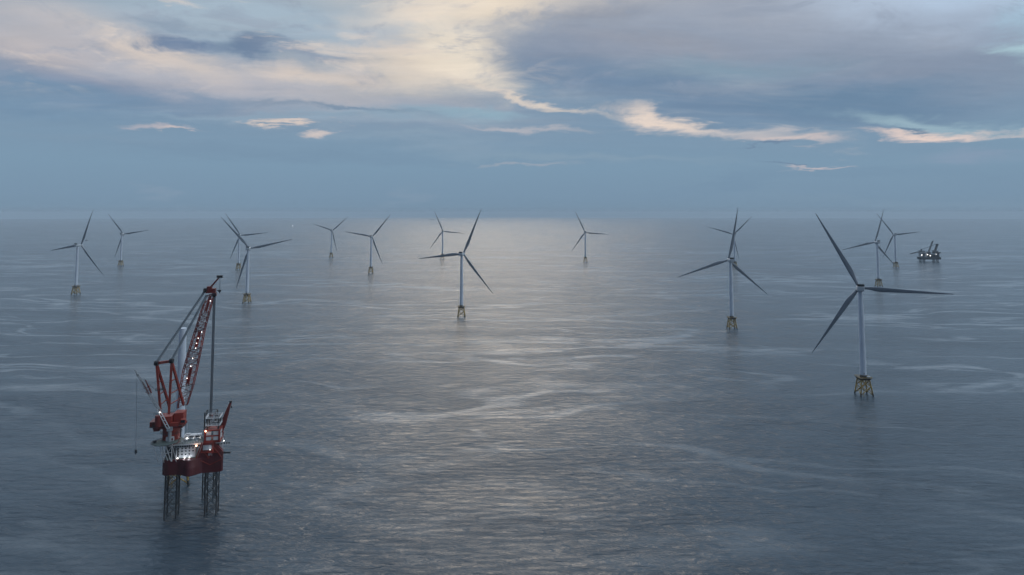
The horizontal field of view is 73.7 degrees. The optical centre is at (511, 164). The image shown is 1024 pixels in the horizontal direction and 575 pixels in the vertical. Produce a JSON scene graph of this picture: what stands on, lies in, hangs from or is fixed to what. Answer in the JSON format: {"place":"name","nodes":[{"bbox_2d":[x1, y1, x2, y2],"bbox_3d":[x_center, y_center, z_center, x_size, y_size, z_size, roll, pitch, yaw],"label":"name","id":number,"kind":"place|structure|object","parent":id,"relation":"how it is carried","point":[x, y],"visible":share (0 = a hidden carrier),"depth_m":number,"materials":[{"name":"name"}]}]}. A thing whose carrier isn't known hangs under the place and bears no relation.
{"place":"outdoors","nodes":[
{"label":"outdoors","id":0,"kind":"place"},
{"bbox_2d":[0,218,1023,574],"bbox_3d":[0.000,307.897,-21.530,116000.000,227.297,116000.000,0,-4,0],"label":"sea","id":1,"kind":"structure","parent":0,"point":[622,400],"depth_m":721.61,"materials":[{"name":"liquid"}]},
{"bbox_2d":[51,211,101,294],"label":"wind turbine","id":2,"kind":"object","parent":1,"relation":"in","point":[76,285],"visible":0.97,"depth_m":1641.27,"materials":[{"name":"metal"}]},
{"bbox_2d":[108,214,146,265],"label":"wind turbine","id":3,"kind":"object","parent":1,"relation":"in","point":[121,240],"visible":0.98,"depth_m":2511.23,"materials":[{"name":"metal"}]},
{"bbox_2d":[166,327,189,485],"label":"unfinished turbine","id":4,"kind":"object","parent":1,"relation":"on","point":[181,353],"visible":0.34,"depth_m":496.85,"materials":[{"name":"metal"}]},
{"bbox_2d":[134,275,231,519],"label":"jack up vessel","id":5,"kind":"object","parent":1,"relation":"on","point":[190,454],"visible":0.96,"depth_m":441.65,"materials":[{"name":"metal"}]},
{"bbox_2d":[225,213,267,269],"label":"wind turbine","id":6,"kind":"object","parent":1,"relation":"in","point":[238,263],"visible":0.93,"depth_m":2361.90,"materials":[{"name":"metal"}]},
{"bbox_2d":[221,217,291,302],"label":"wind turbine","id":7,"kind":"object","parent":1,"relation":"in","point":[248,248],"visible":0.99,"depth_m":1492.98,"materials":[{"name":"metal"}]},
{"bbox_2d":[315,219,344,257],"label":"wind turbine","id":8,"kind":"object","parent":1,"relation":"in","point":[331,237],"visible":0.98,"depth_m":2992.43,"materials":[{"name":"metal"}]},
{"bbox_2d":[349,215,389,272],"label":"wind turbine","id":9,"kind":"object","parent":1,"relation":"in","point":[370,267],"visible":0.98,"depth_m":2208.02,"materials":[{"name":"metal"}]},
{"bbox_2d":[431,211,457,257],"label":"wind turbine","id":10,"kind":"object","parent":1,"relation":"in","point":[442,235],"visible":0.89,"depth_m":2915.40,"materials":[{"name":"metal"}]},
{"bbox_2d":[419,210,491,316],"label":"wind turbine","id":11,"kind":"object","parent":1,"relation":"in","point":[461,255],"visible":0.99,"depth_m":1290.03,"materials":[{"name":"metal"}]},
{"bbox_2d":[571,214,600,261],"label":"wind turbine","id":12,"kind":"object","parent":1,"relation":"in","point":[585,232],"visible":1,"depth_m":2712.90,"materials":[{"name":"metal"}]},
{"bbox_2d":[679,209,766,328],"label":"wind turbine","id":13,"kind":"object","parent":1,"relation":"in","point":[736,267],"visible":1,"depth_m":1161.90,"materials":[{"name":"metal"}]},
{"bbox_2d":[710,219,748,266],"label":"wind turbine","id":14,"kind":"object","parent":1,"relation":"in","point":[735,261],"visible":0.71,"depth_m":2461.35,"materials":[{"name":"metal"}]},
{"bbox_2d":[843,209,895,286],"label":"wind turbine","id":15,"kind":"object","parent":1,"relation":"in","point":[877,242],"visible":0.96,"depth_m":1807.32,"materials":[{"name":"metal"}]},
{"bbox_2d":[812,213,950,396],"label":"wind turbine","id":16,"kind":"object","parent":1,"relation":"in","point":[860,289],"visible":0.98,"depth_m":737.35,"materials":[{"name":"metal"}]},
{"bbox_2d":[876,213,915,267],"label":"wind turbine","id":17,"kind":"object","parent":1,"relation":"in","point":[895,235],"visible":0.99,"depth_m":2424.68,"materials":[{"name":"metal"}]},
{"bbox_2d":[910,241,940,261],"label":"distant jack up","id":18,"kind":"object","parent":1,"relation":"on","point":[923,256],"visible":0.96,"depth_m":2725.92,"materials":[{"name":"metal"}]},
{"bbox_2d":[0,0,1023,218],"label":"sky","id":19,"kind":"structure","parent":0,"point":[115,108],"materials":[{"name":"blue"}]}
]}

